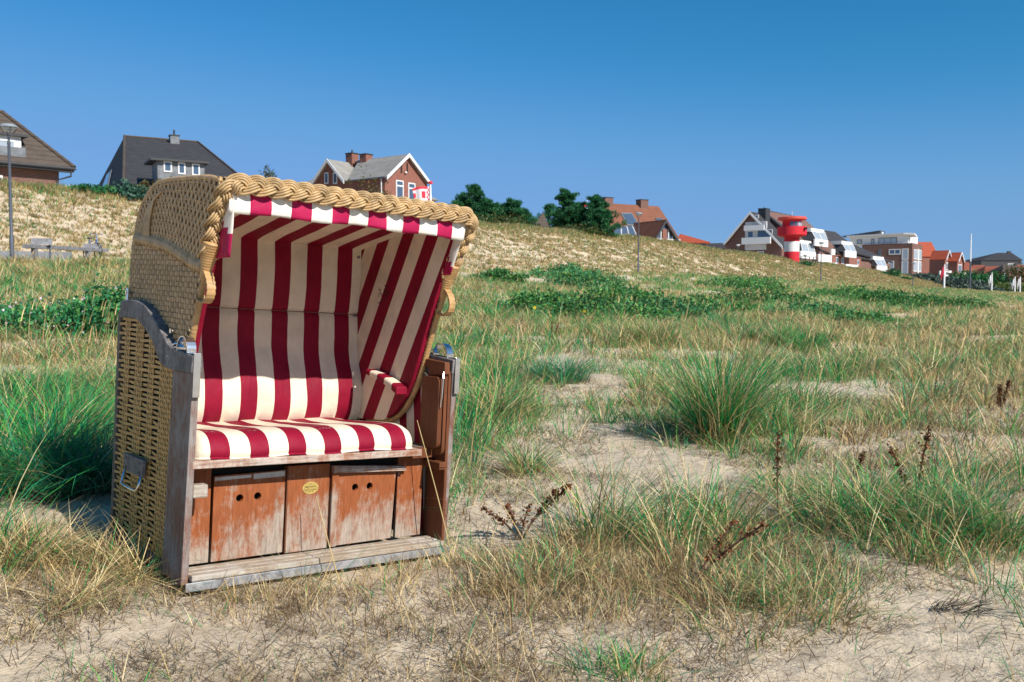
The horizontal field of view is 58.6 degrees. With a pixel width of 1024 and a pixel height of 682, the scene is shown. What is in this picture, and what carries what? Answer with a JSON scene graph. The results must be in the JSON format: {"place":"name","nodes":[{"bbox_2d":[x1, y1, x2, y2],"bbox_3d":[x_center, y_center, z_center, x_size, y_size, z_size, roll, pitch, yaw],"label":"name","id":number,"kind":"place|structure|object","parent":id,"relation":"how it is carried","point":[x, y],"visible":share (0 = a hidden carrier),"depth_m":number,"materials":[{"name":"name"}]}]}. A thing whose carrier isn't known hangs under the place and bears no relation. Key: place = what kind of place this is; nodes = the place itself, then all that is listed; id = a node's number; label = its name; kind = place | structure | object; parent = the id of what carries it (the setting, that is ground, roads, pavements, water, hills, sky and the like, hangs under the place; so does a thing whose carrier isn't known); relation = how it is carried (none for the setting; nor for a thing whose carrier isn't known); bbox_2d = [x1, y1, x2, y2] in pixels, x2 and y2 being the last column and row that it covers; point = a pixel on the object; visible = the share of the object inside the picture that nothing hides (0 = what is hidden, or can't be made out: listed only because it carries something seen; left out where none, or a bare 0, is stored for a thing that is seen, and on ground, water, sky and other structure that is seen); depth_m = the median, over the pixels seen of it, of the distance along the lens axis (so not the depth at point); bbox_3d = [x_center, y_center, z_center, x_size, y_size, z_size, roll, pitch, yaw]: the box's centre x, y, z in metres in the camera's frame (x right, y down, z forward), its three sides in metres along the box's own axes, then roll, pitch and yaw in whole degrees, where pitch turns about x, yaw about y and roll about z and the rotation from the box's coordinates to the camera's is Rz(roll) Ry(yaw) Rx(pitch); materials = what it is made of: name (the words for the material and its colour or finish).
{"place":"outdoors","nodes":[
{"label":"outdoors","id":0,"kind":"place"},
{"bbox_2d":[0,188,1023,681],"bbox_3d":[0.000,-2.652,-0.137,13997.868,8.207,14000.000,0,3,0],"label":"sand ground","id":1,"kind":"structure","parent":0,"point":[842,658],"depth_m":3.17,"materials":[{"name":"sand"}]},
{"bbox_2d":[0,251,71,261],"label":"concrete wall","id":2,"kind":"structure","parent":1,"relation":"on","point":[40,255],"depth_m":37.05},
{"bbox_2d":[0,110,75,185],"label":"brick house","id":3,"kind":"structure","parent":1,"relation":"on","point":[35,157],"depth_m":56.63,"materials":[{"name":"brown tile"}]},
{"bbox_2d":[0,401,113,507],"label":"grass tussock","id":4,"kind":"object","parent":1,"relation":"on","point":[96,478],"depth_m":4.71,"materials":[{"name":"plant"}]},
{"bbox_2d":[0,343,113,403],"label":"grass tussock","id":5,"kind":"object","parent":1,"relation":"on","point":[19,379],"depth_m":7.58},
{"bbox_2d":[0,375,114,507],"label":"grass tussock","id":6,"kind":"object","parent":1,"relation":"on","point":[5,482],"depth_m":4.92,"materials":[{"name":"plant"}]},
{"bbox_2d":[0,362,115,453],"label":"grass tussock","id":7,"kind":"object","parent":1,"relation":"on","point":[73,408],"depth_m":5.74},
{"bbox_2d":[0,367,115,440],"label":"grass tussock","id":8,"kind":"object","parent":1,"relation":"on","point":[59,394],"depth_m":6.41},
{"bbox_2d":[0,288,119,339],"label":"flowering bush","id":9,"kind":"object","parent":1,"relation":"on","point":[65,311],"visible":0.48,"depth_m":13.51,"materials":[{"name":"green plant"}]},
{"bbox_2d":[0,494,128,581],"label":"grass tussock","id":10,"kind":"object","parent":1,"relation":"on","point":[4,540],"depth_m":3.65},
{"bbox_2d":[25,349,116,394],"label":"grass tussock","id":11,"kind":"object","parent":1,"relation":"on","point":[104,371],"depth_m":8.64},
{"bbox_2d":[59,272,128,340],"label":"flowering bush","id":12,"kind":"object","parent":1,"relation":"on","point":[116,298],"visible":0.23,"depth_m":13.51,"materials":[{"name":"green plant"}]},
{"bbox_2d":[70,183,122,194],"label":"shrub","id":13,"kind":"object","parent":1,"relation":"on","point":[97,188],"visible":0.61,"depth_m":53.04,"materials":[{"name":"green plant"}]},
{"bbox_2d":[50,512,193,589],"bbox_3d":[-1.443,0.802,3.578,0.846,0.304,1.040,0,3,0],"label":"grass tuft","id":14,"kind":"object","parent":1,"relation":"on","point":[140,551],"visible":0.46,"depth_m":3.54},
{"bbox_2d":[112,179,148,199],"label":"shrub","id":15,"kind":"object","parent":1,"relation":"on","point":[130,191],"visible":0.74,"depth_m":53.99,"materials":[{"name":"green plant"}]},
{"bbox_2d":[99,130,236,186],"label":"dark roofed house","id":16,"kind":"structure","parent":1,"relation":"on","point":[136,159],"depth_m":81.19,"materials":[{"name":"tile"}]},
{"bbox_2d":[110,173,478,592],"bbox_3d":[-0.952,0.138,3.990,1.241,1.570,1.114,2,1,-40],"label":"roofed wicker beach chair","id":17,"kind":"object","parent":1,"relation":"on","point":[280,366],"visible":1,"depth_m":3.92,"materials":[{"name":"striped fabric"},{"name":"wood"},{"name":"wicker"}]},
{"bbox_2d":[238,534,365,585],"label":"grass tuft","id":18,"kind":"object","parent":1,"relation":"on","point":[308,570],"visible":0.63,"depth_m":3.65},
{"bbox_2d":[316,496,338,581],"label":"straw stem","id":19,"kind":"object","parent":1,"relation":"on","point":[328,542],"visible":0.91,"depth_m":3.64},
{"bbox_2d":[346,164,390,194],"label":"shrub","id":20,"kind":"object","parent":1,"relation":"on","point":[371,190],"visible":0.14,"depth_m":79.25,"materials":[{"name":"green plant"}]},
{"bbox_2d":[311,150,429,198],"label":"gabled brick house","id":21,"kind":"structure","parent":1,"relation":"on","point":[403,175],"depth_m":92.36,"materials":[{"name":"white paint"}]},
{"bbox_2d":[396,180,403,196],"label":"window","id":22,"kind":"structure","parent":21,"relation":"in","point":[399,190],"depth_m":90.94,"materials":[{"name":"glass"}]},
{"bbox_2d":[0,410,774,625],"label":"fallen straw","id":23,"kind":"object","parent":1,"relation":"on","point":[94,583],"visible":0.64,"depth_m":3.57,"materials":[{"name":"plant"}]},
{"bbox_2d":[412,181,432,200],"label":"flagpole","id":24,"kind":"object","parent":1,"relation":"on","point":[422,193],"visible":0.69,"depth_m":85.39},
{"bbox_2d":[417,420,452,556],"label":"straw stem","id":25,"kind":"object","parent":1,"relation":"on","point":[436,493],"visible":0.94,"depth_m":4.04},
{"bbox_2d":[0,176,952,287],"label":"dune slope grass","id":26,"kind":"structure","parent":1,"relation":"on","point":[772,266],"depth_m":82.17,"materials":[{"name":"plant"}]},
{"bbox_2d":[453,183,501,219],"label":"pine tree","id":27,"kind":"object","parent":1,"relation":"on","point":[475,191],"visible":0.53,"depth_m":96.73,"materials":[{"name":"green plant"}]},
{"bbox_2d":[472,197,505,223],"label":"pine tree","id":28,"kind":"object","parent":1,"relation":"on","point":[488,205],"visible":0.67,"depth_m":95.92,"materials":[{"name":"green plant"}]},
{"bbox_2d":[470,266,532,283],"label":"rose shrub","id":29,"kind":"object","parent":1,"relation":"on","point":[504,273],"visible":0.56,"depth_m":45.30,"materials":[{"name":"green plant"}]},
{"bbox_2d":[475,210,536,225],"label":"shrub","id":30,"kind":"object","parent":1,"relation":"on","point":[516,221],"visible":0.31,"depth_m":93.80,"materials":[{"name":"green plant"}]},
{"bbox_2d":[0,252,1023,681],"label":"marram grass","id":31,"kind":"structure","parent":1,"relation":"on","point":[608,518],"depth_m":6.96,"materials":[{"name":"plant"}]},
{"bbox_2d":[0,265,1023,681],"bbox_3d":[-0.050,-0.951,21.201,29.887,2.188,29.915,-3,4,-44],"label":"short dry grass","id":32,"kind":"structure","parent":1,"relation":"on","point":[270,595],"depth_m":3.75,"materials":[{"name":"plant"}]},
{"bbox_2d":[0,371,1023,681],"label":"dead stem litter","id":33,"kind":"object","parent":1,"relation":"on","point":[488,625],"visible":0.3,"depth_m":3.10,"materials":[{"name":"plant"}]},
{"bbox_2d":[0,254,1023,364],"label":"foredune grass","id":34,"kind":"structure","parent":1,"relation":"on","point":[1010,299],"depth_m":26.86,"materials":[{"name":"plant"}]},
{"bbox_2d":[0,242,1023,481],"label":"seed stalks","id":35,"kind":"object","parent":1,"relation":"on","point":[1000,335],"visible":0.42,"depth_m":11.79,"materials":[{"name":"plant"}]},
{"bbox_2d":[497,197,528,223],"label":"pine tree","id":36,"kind":"object","parent":1,"relation":"on","point":[511,205],"visible":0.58,"depth_m":96.88,"materials":[{"name":"green plant"}]},
{"bbox_2d":[455,360,580,422],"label":"grass tussock","id":37,"kind":"object","parent":1,"relation":"on","point":[507,400],"depth_m":7.78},
{"bbox_2d":[456,416,586,482],"bbox_3d":[0.087,0.640,5.682,1.046,0.395,1.142,0,3,0],"label":"grass tussock","id":38,"kind":"object","parent":1,"relation":"on","point":[514,465],"depth_m":5.63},
{"bbox_2d":[480,482,572,539],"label":"dry dock plant","id":39,"kind":"object","parent":1,"relation":"on","point":[555,493],"visible":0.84,"depth_m":4.24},
{"bbox_2d":[519,211,539,225],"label":"pine tree","id":40,"kind":"object","parent":1,"relation":"on","point":[531,218],"visible":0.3,"depth_m":97.82,"materials":[{"name":"green plant"}]},
{"bbox_2d":[491,287,581,310],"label":"rose shrub","id":41,"kind":"object","parent":1,"relation":"on","point":[533,297],"visible":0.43,"depth_m":24.11,"materials":[{"name":"green plant"}]},
{"bbox_2d":[534,212,548,227],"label":"hut","id":42,"kind":"object","parent":1,"relation":"on","point":[542,222],"visible":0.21,"depth_m":109.18,"materials":[{"name":"brown tile"}]},
{"bbox_2d":[537,203,557,224],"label":"pine tree","id":43,"kind":"object","parent":1,"relation":"on","point":[549,208],"visible":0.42,"depth_m":117.00,"materials":[{"name":"green plant"}]},
{"bbox_2d":[499,345,617,383],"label":"grass tussock","id":44,"kind":"object","parent":1,"relation":"on","point":[577,371],"depth_m":10.69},
{"bbox_2d":[547,211,572,227],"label":"pine tree","id":45,"kind":"object","parent":1,"relation":"on","point":[555,225],"visible":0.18,"depth_m":105.14,"materials":[{"name":"green plant"}]},
{"bbox_2d":[528,261,605,277],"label":"rose shrub","id":46,"kind":"object","parent":1,"relation":"on","point":[540,272],"visible":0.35,"depth_m":53.03,"materials":[{"name":"green plant"}]},
{"bbox_2d":[446,515,690,620],"bbox_3d":[0.277,0.836,3.499,1.049,0.230,0.980,2,4,38],"label":"grass tussock","id":47,"kind":"object","parent":1,"relation":"on","point":[545,565],"depth_m":3.49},
{"bbox_2d":[552,187,586,226],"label":"pine tree","id":48,"kind":"object","parent":1,"relation":"on","point":[565,198],"visible":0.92,"depth_m":102.78,"materials":[{"name":"green plant"}]},
{"bbox_2d":[525,289,634,318],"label":"rose shrub","id":49,"kind":"object","parent":1,"relation":"on","point":[596,299],"visible":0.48,"depth_m":21.73,"materials":[{"name":"green plant"}]},
{"bbox_2d":[556,222,605,234],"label":"shrub","id":50,"kind":"object","parent":1,"relation":"on","point":[592,230],"visible":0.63,"depth_m":98.63,"materials":[{"name":"green plant"}]},
{"bbox_2d":[537,265,632,288],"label":"rose shrub","id":51,"kind":"object","parent":1,"relation":"on","point":[572,276],"visible":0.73,"depth_m":46.52,"materials":[{"name":"green plant"}]},
{"bbox_2d":[574,193,622,231],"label":"pine tree","id":52,"kind":"object","parent":1,"relation":"on","point":[595,202],"visible":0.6,"depth_m":101.77,"materials":[{"name":"green plant"}]},
{"bbox_2d":[580,206,626,236],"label":"pine tree","id":53,"kind":"object","parent":1,"relation":"on","point":[604,216],"visible":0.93,"depth_m":99.79,"materials":[{"name":"green plant"}]},
{"bbox_2d":[568,280,675,303],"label":"rose shrub","id":54,"kind":"object","parent":1,"relation":"on","point":[635,295],"visible":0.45,"depth_m":33.73,"materials":[{"name":"green plant"}]},
{"bbox_2d":[538,623,727,681],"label":"grass tussock","id":55,"kind":"object","parent":1,"relation":"on","point":[623,669],"depth_m":2.67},
{"bbox_2d":[582,299,683,324],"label":"rose shrub","id":56,"kind":"object","parent":1,"relation":"on","point":[655,313],"visible":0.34,"depth_m":21.05,"materials":[{"name":"green plant"}]},
{"bbox_2d":[602,197,680,242],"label":"red roofed house","id":57,"kind":"structure","parent":1,"relation":"on","point":[654,221],"depth_m":121.04,"materials":[{"name":"brown tile"}]},
{"bbox_2d":[621,213,636,225],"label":"roof window","id":58,"kind":"structure","parent":57,"relation":"in","point":[630,220],"depth_m":121.36,"materials":[{"name":"glass"}]},
{"bbox_2d":[591,312,707,348],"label":"grass tussock","id":59,"kind":"object","parent":1,"relation":"on","point":[645,330],"depth_m":15.95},
{"bbox_2d":[622,293,714,318],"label":"rose shrub","id":60,"kind":"object","parent":1,"relation":"on","point":[679,304],"visible":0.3,"depth_m":25.08,"materials":[{"name":"green plant"}]},
{"bbox_2d":[586,491,750,540],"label":"grass tussock","id":61,"kind":"object","parent":1,"relation":"on","point":[655,515],"depth_m":4.47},
{"bbox_2d":[652,291,730,306],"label":"rose shrub","id":62,"kind":"object","parent":1,"relation":"on","point":[693,297],"visible":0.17,"depth_m":34.20,"materials":[{"name":"green plant"}]},
{"bbox_2d":[679,234,710,245],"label":"orange roofed pavilion","id":63,"kind":"structure","parent":1,"relation":"on","point":[687,239],"depth_m":150.47,"materials":[{"name":"tile"}]},
{"bbox_2d":[598,320,843,450],"bbox_3d":[1.614,0.263,6.847,2.071,1.048,1.868,0,3,0],"label":"grass tussock","id":64,"kind":"object","parent":1,"relation":"on","point":[726,410],"depth_m":6.77,"materials":[{"name":"plant"}]},
{"bbox_2d":[684,297,770,312],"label":"rose shrub","id":65,"kind":"object","parent":1,"relation":"on","point":[738,303],"visible":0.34,"depth_m":31.80,"materials":[{"name":"green plant"}]},
{"bbox_2d":[695,518,768,588],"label":"dry dock plant","id":66,"kind":"object","parent":1,"relation":"on","point":[729,549],"visible":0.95,"depth_m":3.42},
{"bbox_2d":[693,272,790,291],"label":"rose shrub","id":67,"kind":"object","parent":1,"relation":"on","point":[747,283],"visible":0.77,"depth_m":58.99,"materials":[{"name":"green plant"}]},
{"bbox_2d":[692,286,818,303],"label":"rose shrub","id":68,"kind":"object","parent":1,"relation":"on","point":[762,293],"visible":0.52,"depth_m":42.08,"materials":[{"name":"green plant"}]},
{"bbox_2d":[614,537,916,666],"bbox_3d":[0.898,0.852,3.166,1.108,0.242,1.220,0,3,0],"label":"grass tussock","id":69,"kind":"object","parent":1,"relation":"on","point":[788,596],"depth_m":3.17,"materials":[{"name":"plant"}]},
{"bbox_2d":[679,394,851,441],"bbox_3d":[1.997,0.543,7.201,1.620,0.411,1.511,0,3,0],"label":"grass tussock","id":70,"kind":"object","parent":1,"relation":"on","point":[785,412],"depth_m":7.22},
{"bbox_2d":[772,429,782,511],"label":"dry dock plant","id":71,"kind":"object","parent":1,"relation":"on","point":[777,457],"visible":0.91,"depth_m":4.60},
{"bbox_2d":[777,216,806,261],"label":"lighthouse","id":72,"kind":"structure","parent":1,"relation":"on","point":[791,230],"depth_m":148.15,"materials":[{"name":"red paint"}]},
{"bbox_2d":[710,459,880,510],"bbox_3d":[1.622,0.768,5.106,1.039,0.213,1.104,0,3,0],"label":"grass tussock","id":73,"kind":"object","parent":1,"relation":"on","point":[771,479],"depth_m":5.13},
{"bbox_2d":[752,320,855,354],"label":"grass tussock","id":74,"kind":"object","parent":1,"relation":"on","point":[797,339],"depth_m":16.72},
{"bbox_2d":[723,207,892,270],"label":"apartment building","id":75,"kind":"structure","parent":1,"relation":"on","point":[754,232],"depth_m":186.24,"materials":[{"name":"paint"}]},
{"bbox_2d":[757,229,772,237],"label":"window","id":76,"kind":"structure","parent":75,"relation":"in","point":[760,233],"depth_m":179.58,"materials":[{"name":"glass"}]},
{"bbox_2d":[761,297,855,315],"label":"rose shrub","id":77,"kind":"object","parent":1,"relation":"on","point":[824,306],"visible":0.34,"depth_m":32.88,"materials":[{"name":"green plant"}]},
{"bbox_2d":[798,282,912,301],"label":"rose shrub","id":78,"kind":"object","parent":1,"relation":"on","point":[842,291],"visible":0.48,"depth_m":56.84,"materials":[{"name":"green plant"}]},
{"bbox_2d":[804,345,912,375],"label":"grass tussock","id":79,"kind":"object","parent":1,"relation":"on","point":[864,360],"depth_m":13.29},
{"bbox_2d":[852,451,865,486],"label":"dry dock plant","id":80,"kind":"object","parent":1,"relation":"on","point":[862,458],"visible":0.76,"depth_m":5.08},
{"bbox_2d":[816,305,906,325],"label":"rose shrub","id":81,"kind":"object","parent":1,"relation":"on","point":[869,314],"visible":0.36,"depth_m":28.00,"materials":[{"name":"green plant"}]},
{"bbox_2d":[760,448,986,550],"bbox_3d":[1.615,0.702,4.395,1.250,0.398,1.262,-1,3,-18],"label":"grass tussock","id":82,"kind":"object","parent":1,"relation":"on","point":[861,502],"depth_m":4.30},
{"bbox_2d":[843,230,921,273],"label":"modern brick building","id":83,"kind":"structure","parent":1,"relation":"on","point":[902,251],"depth_m":264.84,"materials":[{"name":"white paint"}]},
{"bbox_2d":[878,237,896,243],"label":"window","id":84,"kind":"structure","parent":83,"relation":"in","point":[890,239],"depth_m":265.79,"materials":[{"name":"glass"}]},
{"bbox_2d":[849,290,949,302],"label":"rose shrub","id":85,"kind":"object","parent":1,"relation":"on","point":[874,295],"visible":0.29,"depth_m":55.48,"materials":[{"name":"green plant"}]},
{"bbox_2d":[887,425,933,495],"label":"dry dock plant","id":86,"kind":"object","parent":1,"relation":"on","point":[893,453],"visible":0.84,"depth_m":4.51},
{"bbox_2d":[904,272,945,277],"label":"hedge","id":87,"kind":"object","parent":1,"relation":"on","point":[921,275],"visible":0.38,"depth_m":211.71,"materials":[{"name":"green plant"}]},
{"bbox_2d":[828,451,1023,571],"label":"grass tussock","id":88,"kind":"object","parent":1,"relation":"on","point":[1004,521],"depth_m":4.03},
{"bbox_2d":[828,453,1023,549],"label":"grass tussock","id":89,"kind":"object","parent":1,"relation":"on","point":[944,515],"depth_m":4.15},
{"bbox_2d":[918,242,935,273],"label":"orange tiled house","id":90,"kind":"structure","parent":1,"relation":"on","point":[928,248],"depth_m":320.79,"materials":[{"name":"tile"}]},
{"bbox_2d":[877,292,998,309],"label":"rose shrub","id":91,"kind":"object","parent":1,"relation":"on","point":[935,302],"visible":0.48,"depth_m":45.77,"materials":[{"name":"green plant"}]},
{"bbox_2d":[929,250,951,274],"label":"orange gable house","id":92,"kind":"structure","parent":1,"relation":"on","point":[939,259],"depth_m":300.96,"materials":[{"name":"brick"}]},
{"bbox_2d":[921,274,967,283],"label":"hedge","id":93,"kind":"object","parent":1,"relation":"on","point":[936,279],"visible":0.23,"depth_m":209.10,"materials":[{"name":"green plant"}]},
{"bbox_2d":[948,252,965,275],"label":"orange gable house","id":94,"kind":"structure","parent":1,"relation":"on","point":[956,260],"depth_m":300.51,"materials":[{"name":"tile"}]},
{"bbox_2d":[932,277,988,288],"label":"hedge","id":95,"kind":"object","parent":1,"relation":"on","point":[955,283],"visible":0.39,"depth_m":205.58,"materials":[{"name":"green plant"}]},
{"bbox_2d":[930,585,1001,617],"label":"seaweed clump","id":96,"kind":"object","parent":1,"relation":"on","point":[963,605],"visible":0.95,"depth_m":3.15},
{"bbox_2d":[946,270,988,283],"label":"hedge","id":97,"kind":"object","parent":1,"relation":"on","point":[975,277],"visible":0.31,"depth_m":288.12,"materials":[{"name":"green plant"}]},
{"bbox_2d":[971,285,1004,291],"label":"hedge","id":98,"kind":"object","parent":1,"relation":"on","point":[982,287],"visible":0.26,"depth_m":198.46,"materials":[{"name":"green plant"}]},
{"bbox_2d":[971,266,1012,283],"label":"hedge","id":99,"kind":"object","parent":1,"relation":"on","point":[994,272],"visible":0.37,"depth_m":297.12,"materials":[{"name":"green plant"}]},
{"bbox_2d":[995,380,1010,417],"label":"dry dock plant","id":100,"kind":"object","parent":1,"relation":"on","point":[999,391],"visible":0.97,"depth_m":8.19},
{"bbox_2d":[987,265,1019,281],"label":"brown roofed house","id":101,"kind":"structure","parent":1,"relation":"on","point":[1001,267],"depth_m":332.60,"materials":[{"name":"tile"}]},
{"bbox_2d":[988,281,1023,290],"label":"hedge","id":102,"kind":"object","parent":1,"relation":"on","point":[1004,285],"visible":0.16,"depth_m":251.06,"materials":[{"name":"green plant"}]},
{"bbox_2d":[994,261,1023,283],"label":"hedge","id":103,"kind":"object","parent":1,"relation":"on","point":[1013,272],"visible":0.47,"depth_m":298.48,"materials":[{"name":"green plant"}]},
{"bbox_2d":[0,0,1023,263],"label":"sky","id":104,"kind":"structure","parent":0,"point":[848,117],"materials":[{"name":"blue"}]},
{"bbox_2d":[965,251,1022,265],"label":"dark hipped building","id":105,"kind":"structure","parent":0,"point":[1001,259],"depth_m":430.96,"materials":[{"name":"tile"}]},
{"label":"promenade","id":106,"kind":"structure","parent":0,"visible":0},
{"bbox_2d":[0,123,17,258],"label":"street lamp","id":107,"kind":"object","parent":106,"relation":"on","point":[8,127],"visible":0.98,"depth_m":32.72,"materials":[{"name":"metal"}]},
{"bbox_2d":[31,238,51,257],"bbox_3d":[-16.672,-3.081,32.389,0.680,1.138,0.246,-1,3,-25],"label":"info lectern","id":108,"kind":"object","parent":106,"relation":"on","point":[43,241],"visible":0.79,"depth_m":32.38,"materials":[{"name":"silver metal"}]},
{"bbox_2d":[22,244,108,261],"bbox_3d":[-16.518,-2.950,34.068,0.180,1.262,5.658,0,3,3],"label":"wooden handrail","id":109,"kind":"object","parent":106,"relation":"on","point":[37,247],"visible":0.65,"depth_m":33.37,"materials":[{"name":"wood"}]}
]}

